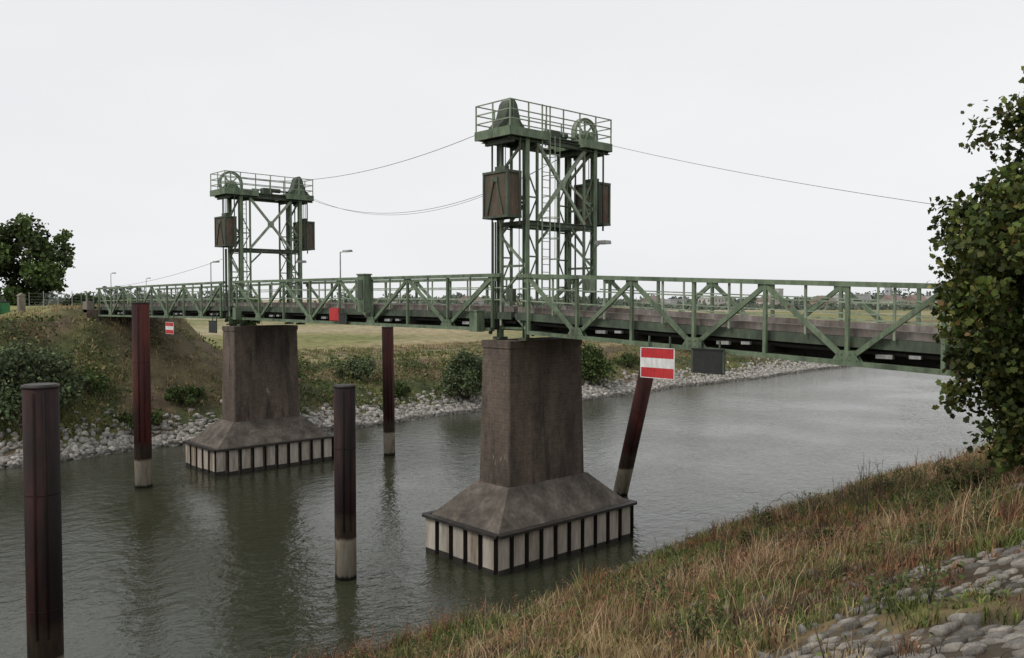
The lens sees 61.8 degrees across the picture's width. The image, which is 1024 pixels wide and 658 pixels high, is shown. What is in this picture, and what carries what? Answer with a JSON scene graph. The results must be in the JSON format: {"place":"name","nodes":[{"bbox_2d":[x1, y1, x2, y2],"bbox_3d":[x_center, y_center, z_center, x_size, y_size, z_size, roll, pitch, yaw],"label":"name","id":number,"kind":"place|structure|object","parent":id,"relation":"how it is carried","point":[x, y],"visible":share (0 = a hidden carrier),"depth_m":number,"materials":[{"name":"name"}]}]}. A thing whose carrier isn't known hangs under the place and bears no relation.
{"place":"outdoors","nodes":[
{"label":"outdoors","id":0,"kind":"place"},
{"bbox_2d":[210,170,314,325],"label":"lift tower","id":1,"kind":"structure","parent":0,"point":[296,195],"depth_m":52.10,"materials":[{"name":"green metal"}]},
{"bbox_2d":[458,296,483,300],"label":"roof","id":2,"kind":"structure","parent":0,"point":[465,297],"depth_m":514.22,"materials":[{"name":"tile"}]},
{"bbox_2d":[0,366,998,657],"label":"water","id":3,"kind":"structure","parent":0,"point":[178,558],"depth_m":40.67,"materials":[{"name":"grey liquid"}]},
{"bbox_2d":[21,383,63,657],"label":"mooring pole","id":4,"kind":"object","parent":3,"relation":"in","point":[42,514],"visible":1,"depth_m":20.09,"materials":[{"name":"metal"}]},
{"bbox_2d":[131,302,151,488],"bbox_3d":[-19.739,4.248,45.665,0.906,11.367,0.951,-2,3,-43],"label":"mooring pole","id":5,"kind":"object","parent":3,"relation":"in","point":[141,395],"visible":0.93,"depth_m":45.30,"materials":[{"name":"metal"}]},
{"bbox_2d":[182,325,333,476],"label":"bridge pier","id":6,"kind":"structure","parent":3,"relation":"in","point":[262,423],"depth_m":51.30,"materials":[{"name":"concrete"}]},
{"bbox_2d":[333,384,356,580],"bbox_3d":[-5.991,6.005,30.741,0.793,8.028,0.795,-2,3,-43],"label":"mooring pole","id":7,"kind":"object","parent":3,"relation":"in","point":[345,478],"visible":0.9,"depth_m":30.41,"materials":[{"name":"metal"}]},
{"bbox_2d":[382,326,394,455],"bbox_3d":[-7.935,4.600,55.017,0.866,9.531,0.765,-2,3,-43],"label":"mooring pole","id":8,"kind":"object","parent":3,"relation":"in","point":[388,390],"visible":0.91,"depth_m":54.70,"materials":[{"name":"metal"}]},
{"bbox_2d":[422,337,636,576],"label":"bridge pier","id":9,"kind":"structure","parent":3,"relation":"in","point":[535,495],"depth_m":33.62,"materials":[{"name":"concrete"}]},
{"bbox_2d":[613,369,653,496],"bbox_3d":[5.996,5.689,42.923,0.783,7.978,3.425,-1,2,-27],"label":"mooring pole","id":10,"kind":"object","parent":3,"relation":"in","point":[643,387],"visible":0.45,"depth_m":42.48,"materials":[{"name":"metal"}]},
{"bbox_2d":[0,300,1023,657],"bbox_3d":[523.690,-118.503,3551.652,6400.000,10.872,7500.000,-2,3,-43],"label":"ground","id":11,"kind":"structure","parent":0,"point":[322,336],"depth_m":67.25,"materials":[{"name":"green plant"}]},
{"bbox_2d":[0,302,10,313],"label":"waste container","id":12,"kind":"object","parent":11,"relation":"on","point":[4,307],"visible":0.87,"depth_m":77.16,"materials":[{"name":"green plastic"}]},
{"bbox_2d":[0,223,13,274],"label":"deciduous tree","id":13,"kind":"object","parent":11,"relation":"on","point":[3,270],"visible":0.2,"depth_m":107.50,"materials":[{"name":"green plant"}]},
{"bbox_2d":[16,293,25,312],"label":"stone gate pillar","id":14,"kind":"structure","parent":11,"relation":"on","point":[21,303],"depth_m":74.73,"materials":[{"name":"stone"}]},
{"bbox_2d":[0,212,75,305],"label":"deciduous tree","id":15,"kind":"object","parent":11,"relation":"on","point":[45,273],"visible":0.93,"depth_m":106.20,"materials":[{"name":"green plant"}]},
{"bbox_2d":[0,335,87,425],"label":"willow bush","id":16,"kind":"object","parent":11,"relation":"on","point":[15,360],"visible":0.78,"depth_m":55.16,"materials":[{"name":"green plant"}]},
{"bbox_2d":[29,291,129,308],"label":"wire fence","id":17,"kind":"object","parent":11,"relation":"on","point":[43,302],"visible":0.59,"depth_m":78.80,"materials":[{"name":"metal"}]},
{"bbox_2d":[50,361,115,394],"bbox_3d":[-30.892,3.552,61.458,4.461,2.368,4.305,-2,3,-43],"label":"bramble bush","id":18,"kind":"object","parent":11,"relation":"on","point":[104,381],"visible":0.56,"depth_m":61.19,"materials":[{"name":"green plant"}]},
{"bbox_2d":[59,291,114,305],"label":"deciduous tree","id":19,"kind":"object","parent":11,"relation":"on","point":[75,299],"visible":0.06,"depth_m":111.14,"materials":[{"name":"green plant"}]},
{"bbox_2d":[114,297,143,303],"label":"deciduous tree","id":20,"kind":"object","parent":11,"relation":"on","point":[133,300],"visible":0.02,"depth_m":150.15,"materials":[{"name":"green plant"}]},
{"bbox_2d":[109,408,165,431],"bbox_3d":[-26.033,6.071,59.910,3.557,1.953,3.651,-2,3,-43],"label":"bramble bush","id":21,"kind":"object","parent":11,"relation":"on","point":[156,416],"visible":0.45,"depth_m":59.51,"materials":[{"name":"green plant"}]},
{"bbox_2d":[163,384,205,404],"bbox_3d":[-24.637,4.814,64.189,2.975,1.587,3.162,0,2,6],"label":"bramble bush","id":22,"kind":"object","parent":11,"relation":"on","point":[174,393],"visible":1,"depth_m":63.49,"materials":[{"name":"green plant"}]},
{"bbox_2d":[227,293,261,325],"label":"deciduous tree","id":23,"kind":"object","parent":11,"relation":"on","point":[249,322],"visible":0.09,"depth_m":107.53,"materials":[{"name":"green plant"}]},
{"bbox_2d":[298,366,304,377],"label":"elder bush","id":24,"kind":"object","parent":11,"relation":"on","point":[299,373],"visible":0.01,"depth_m":70.14,"materials":[{"name":"green plant"}]},
{"bbox_2d":[330,357,376,379],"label":"willow bush","id":25,"kind":"object","parent":11,"relation":"on","point":[366,368],"visible":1,"depth_m":76.16,"materials":[{"name":"green plant"}]},
{"bbox_2d":[380,381,410,396],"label":"bramble bush","id":26,"kind":"object","parent":11,"relation":"on","point":[399,389],"visible":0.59,"depth_m":75.30,"materials":[{"name":"green plant"}]},
{"bbox_2d":[0,310,791,445],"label":"bank undergrowth","id":27,"kind":"object","parent":11,"relation":"on","point":[300,360],"visible":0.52,"depth_m":69.02,"materials":[{"name":"green plant"}]},
{"bbox_2d":[0,357,852,468],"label":"riprap","id":28,"kind":"object","parent":11,"relation":"on","point":[122,441],"visible":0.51,"depth_m":70.33,"materials":[{"name":"stone"}]},
{"bbox_2d":[436,346,482,400],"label":"willow bush","id":29,"kind":"object","parent":11,"relation":"on","point":[465,369],"visible":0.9,"depth_m":77.18,"materials":[{"name":"green plant"}]},
{"bbox_2d":[0,285,952,310],"bbox_3d":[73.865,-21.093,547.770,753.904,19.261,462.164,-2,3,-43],"label":"distant trees","id":30,"kind":"object","parent":11,"relation":"on","point":[796,305],"visible":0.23,"depth_m":412.50,"materials":[{"name":"green plant"}]},
{"bbox_2d":[80,273,1016,378],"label":"lift bridge","id":31,"kind":"structure","parent":11,"relation":"on","point":[881,343],"depth_m":30.03,"materials":[{"name":"green metal"}]},
{"bbox_2d":[102,259,221,287],"bbox_3d":[-25.478,-3.801,60.555,0.020,1.567,23.201,-2,3,-43],"label":"overhead cable","id":32,"kind":"object","parent":31,"relation":"attached to","point":[163,277],"visible":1,"depth_m":59.01,"materials":[{"name":"metal"}]},
{"bbox_2d":[166,312,173,333],"bbox_3d":[-22.971,-0.397,57.542,0.170,1.451,1.374,-2,3,-43],"label":"navigation sign","id":33,"kind":"object","parent":31,"relation":"attached to","point":[169,327],"visible":1,"depth_m":57.43,"materials":[{"name":"red metal"}]},
{"bbox_2d":[208,313,216,332],"bbox_3d":[-18.306,-0.385,52.456,0.240,1.230,1.061,-2,3,-43],"label":"signal light panel","id":34,"kind":"object","parent":31,"relation":"attached to","point":[212,326],"visible":1,"depth_m":52.31,"materials":[{"name":"black metal"}]},
{"bbox_2d":[210,261,219,291],"bbox_3d":[-22.414,-3.330,64.672,0.985,3.620,0.406,2,3,37],"label":"street lamp","id":35,"kind":"object","parent":31,"relation":"attached to","point":[210,271],"visible":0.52,"depth_m":64.75,"materials":[{"name":"metal"}]},
{"bbox_2d":[329,308,338,320],"bbox_3d":[-8.695,-0.728,42.120,0.168,0.620,0.850,-2,3,-43],"label":"red sign board","id":36,"kind":"object","parent":31,"relation":"attached to","point":[333,314],"visible":1,"depth_m":42.03,"materials":[{"name":"paint"}]},
{"bbox_2d":[338,313,347,323],"bbox_3d":[-8.177,-0.506,41.519,0.239,0.540,0.658,-2,3,-43],"label":"signal light panel","id":37,"kind":"object","parent":31,"relation":"attached to","point":[343,317],"visible":1,"depth_m":41.37,"materials":[{"name":"black metal"}]},
{"bbox_2d":[340,250,352,301],"bbox_3d":[-9.905,-2.982,51.183,0.985,3.470,0.406,2,3,37],"label":"street lamp","id":38,"kind":"object","parent":31,"relation":"attached to","point":[340,260],"visible":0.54,"depth_m":51.26,"materials":[{"name":"metal"}]},
{"bbox_2d":[239,136,472,180],"bbox_3d":[-8.686,-8.125,42.279,0.022,1.243,23.005,-2,3,-42],"label":"overhead cable","id":39,"kind":"object","parent":31,"relation":"attached to","point":[371,169],"visible":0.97,"depth_m":39.78,"materials":[{"name":"metal"}]},
{"bbox_2d":[308,160,556,212],"bbox_3d":[-5.174,-7.095,45.368,0.022,1.719,22.705,-2,3,-43],"label":"overhead cable","id":40,"kind":"object","parent":31,"relation":"attached to","point":[425,209],"visible":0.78,"depth_m":44.61,"materials":[{"name":"metal"}]},
{"bbox_2d":[310,160,555,214],"bbox_3d":[-5.100,-7.098,45.436,0.018,1.915,22.705,-2,3,-43],"label":"overhead cable","id":41,"kind":"object","parent":31,"relation":"attached to","point":[421,212],"visible":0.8,"depth_m":45.30,"materials":[{"name":"metal"}]},
{"bbox_2d":[640,336,674,379],"bbox_3d":[4.739,0.915,27.679,0.170,1.364,1.374,-2,3,-43],"label":"navigation sign","id":42,"kind":"object","parent":31,"relation":"attached to","point":[658,363],"visible":1,"depth_m":27.61,"materials":[{"name":"red metal"}]},
{"bbox_2d":[691,340,724,374],"bbox_3d":[6.032,0.859,26.230,0.242,1.004,1.210,-2,3,-43],"label":"signal light panel","id":43,"kind":"object","parent":31,"relation":"attached to","point":[707,361],"visible":1,"depth_m":26.14,"materials":[{"name":"black metal"}]},
{"bbox_2d":[611,145,949,206],"bbox_3d":[11.394,-4.782,27.935,0.018,5.315,21.704,-2,3,-43],"label":"overhead cable","id":44,"kind":"object","parent":31,"relation":"attached to","point":[784,180],"visible":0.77,"depth_m":29.80,"materials":[{"name":"metal"}]},
{"bbox_2d":[581,341,617,382],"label":"elder bush","id":45,"kind":"object","parent":11,"relation":"on","point":[594,362],"visible":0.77,"depth_m":89.96,"materials":[{"name":"green plant"}]},
{"bbox_2d":[367,477,880,651],"bbox_3d":[19.944,8.194,45.069,90.043,1.202,3.100,-2,3,-42],"label":"riprap","id":46,"kind":"object","parent":11,"relation":"on","point":[596,580],"visible":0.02,"depth_m":31.07,"materials":[{"name":"stone"}]},
{"bbox_2d":[609,351,639,367],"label":"bramble bush","id":47,"kind":"object","parent":11,"relation":"on","point":[630,359],"visible":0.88,"depth_m":99.36,"materials":[{"name":"green plant"}]},
{"bbox_2d":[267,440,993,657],"bbox_3d":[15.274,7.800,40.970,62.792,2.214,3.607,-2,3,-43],"label":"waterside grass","id":48,"kind":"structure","parent":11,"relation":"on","point":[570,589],"depth_m":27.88,"materials":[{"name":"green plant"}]},
{"bbox_2d":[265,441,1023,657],"bbox_3d":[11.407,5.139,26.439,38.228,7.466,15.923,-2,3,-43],"label":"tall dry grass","id":49,"kind":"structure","parent":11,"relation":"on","point":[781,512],"depth_m":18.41,"materials":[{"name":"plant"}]},
{"bbox_2d":[311,444,1016,657],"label":"dock stems","id":50,"kind":"object","parent":11,"relation":"on","point":[721,570],"visible":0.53,"depth_m":17.99,"materials":[{"name":"plant"}]},
{"bbox_2d":[309,441,1019,657],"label":"dock seed heads","id":51,"kind":"object","parent":11,"relation":"on","point":[661,609],"visible":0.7,"depth_m":17.98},
{"bbox_2d":[319,451,1023,657],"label":"mugwort","id":52,"kind":"object","parent":11,"relation":"on","point":[930,565],"depth_m":17.33,"materials":[{"name":"green plant"}]},
{"bbox_2d":[664,299,686,305],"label":"apartment block","id":53,"kind":"structure","parent":11,"relation":"on","point":[672,301],"depth_m":512.44,"materials":[{"name":"grey concrete"}]},
{"bbox_2d":[335,444,1023,657],"bbox_3d":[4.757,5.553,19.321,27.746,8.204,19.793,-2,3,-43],"label":"bank grass","id":54,"kind":"structure","parent":11,"relation":"on","point":[832,564],"depth_m":14.40,"materials":[{"name":"green plant"}]},
{"bbox_2d":[360,466,1023,657],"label":"bank weeds","id":55,"kind":"object","parent":11,"relation":"on","point":[841,604],"visible":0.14,"depth_m":11.86,"materials":[{"name":"green plant"}]},
{"bbox_2d":[698,297,733,305],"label":"apartment block","id":56,"kind":"structure","parent":11,"relation":"on","point":[718,300],"depth_m":513.47,"materials":[{"name":"grey concrete"}]},
{"bbox_2d":[699,299,726,305],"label":"windows","id":57,"kind":"structure","parent":56,"relation":"in","point":[699,299],"depth_m":513.84,"materials":[{"name":"black glass"}]},
{"bbox_2d":[735,529,766,545],"bbox_3d":[7.590,6.696,27.284,0.876,0.655,1.062,-2,3,-43],"label":"bramble bush","id":58,"kind":"object","parent":11,"relation":"on","point":[745,534],"visible":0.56,"depth_m":27.30,"materials":[{"name":"green plant"}]},
{"bbox_2d":[757,507,787,526],"bbox_3d":[9.321,6.711,29.968,1.350,0.824,1.473,-2,3,-43],"label":"bramble bush","id":59,"kind":"object","parent":11,"relation":"on","point":[764,515],"visible":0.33,"depth_m":30.03,"materials":[{"name":"green plant"}]},
{"bbox_2d":[768,288,782,295],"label":"apartment block","id":60,"kind":"structure","parent":11,"relation":"on","point":[779,291],"depth_m":634.59,"materials":[{"name":"grey concrete"}]},
{"bbox_2d":[578,483,1023,657],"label":"loose stone","id":61,"kind":"object","parent":11,"relation":"on","point":[802,628],"visible":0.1,"depth_m":10.92,"materials":[{"name":"grey stone"}]},
{"bbox_2d":[658,452,953,574],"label":"bramble stems","id":62,"kind":"object","parent":11,"relation":"on","point":[865,501],"visible":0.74,"depth_m":25.07,"materials":[{"name":"plant"}]},
{"bbox_2d":[810,301,836,306],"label":"walls","id":63,"kind":"structure","parent":11,"relation":"on","point":[813,302],"depth_m":495.88,"materials":[{"name":"brick"}]},
{"bbox_2d":[812,296,836,300],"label":"roof","id":64,"kind":"structure","parent":63,"relation":"on","point":[822,296],"depth_m":495.53,"materials":[{"name":"tile"}]},
{"bbox_2d":[809,526,845,549],"bbox_3d":[8.231,5.484,22.167,1.196,0.704,0.989,-1,2,-15],"label":"bramble bush","id":65,"kind":"object","parent":11,"relation":"on","point":[824,532],"visible":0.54,"depth_m":22.17,"materials":[{"name":"green plant"}]},
{"bbox_2d":[833,294,870,304],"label":"apartment block","id":66,"kind":"structure","parent":11,"relation":"on","point":[863,296],"depth_m":516.59,"materials":[{"name":"grey concrete"}]},
{"bbox_2d":[869,479,896,494],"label":"bramble bush","id":67,"kind":"object","parent":11,"relation":"on","point":[872,486],"visible":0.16,"depth_m":30.69,"materials":[{"name":"green plant"}]},
{"bbox_2d":[884,288,891,294],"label":"church tower","id":68,"kind":"structure","parent":11,"relation":"on","point":[888,291],"depth_m":558.21,"materials":[{"name":"concrete"}]},
{"bbox_2d":[775,528,1023,657],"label":"cobblestone revetment","id":69,"kind":"object","parent":11,"relation":"on","point":[963,636],"visible":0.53,"depth_m":8.90,"materials":[{"name":"stone"}]},
{"bbox_2d":[935,459,977,476],"bbox_3d":[16.792,5.242,32.130,1.371,0.962,1.567,-1,2,-24],"label":"bramble bush","id":70,"kind":"object","parent":11,"relation":"on","point":[957,467],"visible":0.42,"depth_m":32.13,"materials":[{"name":"green plant"}]},
{"bbox_2d":[942,469,990,493],"bbox_3d":[12.467,4.231,23.389,1.400,0.806,1.564,0,2,13],"label":"bramble bush","id":71,"kind":"object","parent":11,"relation":"on","point":[967,475],"visible":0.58,"depth_m":23.36,"materials":[{"name":"green plant"}]},
{"bbox_2d":[927,66,1023,473],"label":"oak tree","id":72,"kind":"object","parent":11,"relation":"on","point":[985,249],"visible":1,"depth_m":13.06,"materials":[{"name":"green plant"}]},
{"bbox_2d":[0,0,1023,299],"label":"sky","id":73,"kind":"structure","parent":0,"point":[117,117],"materials":[{"name":"white"}]},
{"bbox_2d":[474,98,611,340],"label":"lift tower","id":74,"kind":"structure","parent":0,"point":[506,192],"depth_m":33.86,"materials":[{"name":"green metal"}]},
{"bbox_2d":[641,296,660,301],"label":"roof","id":75,"kind":"structure","parent":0,"point":[652,297],"depth_m":507.43,"materials":[{"name":"tile"}]},
{"bbox_2d":[756,296,778,301],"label":"roof","id":76,"kind":"structure","parent":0,"point":[759,300],"depth_m":496.87,"materials":[{"name":"tile"}]},
{"bbox_2d":[881,295,903,299],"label":"roof","id":77,"kind":"structure","parent":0,"point":[887,297],"depth_m":497.07,"materials":[{"name":"tile"}]},
{"bbox_2d":[904,295,926,300],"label":"roof","id":78,"kind":"structure","parent":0,"point":[912,298],"depth_m":497.50,"materials":[{"name":"tile"}]}
]}

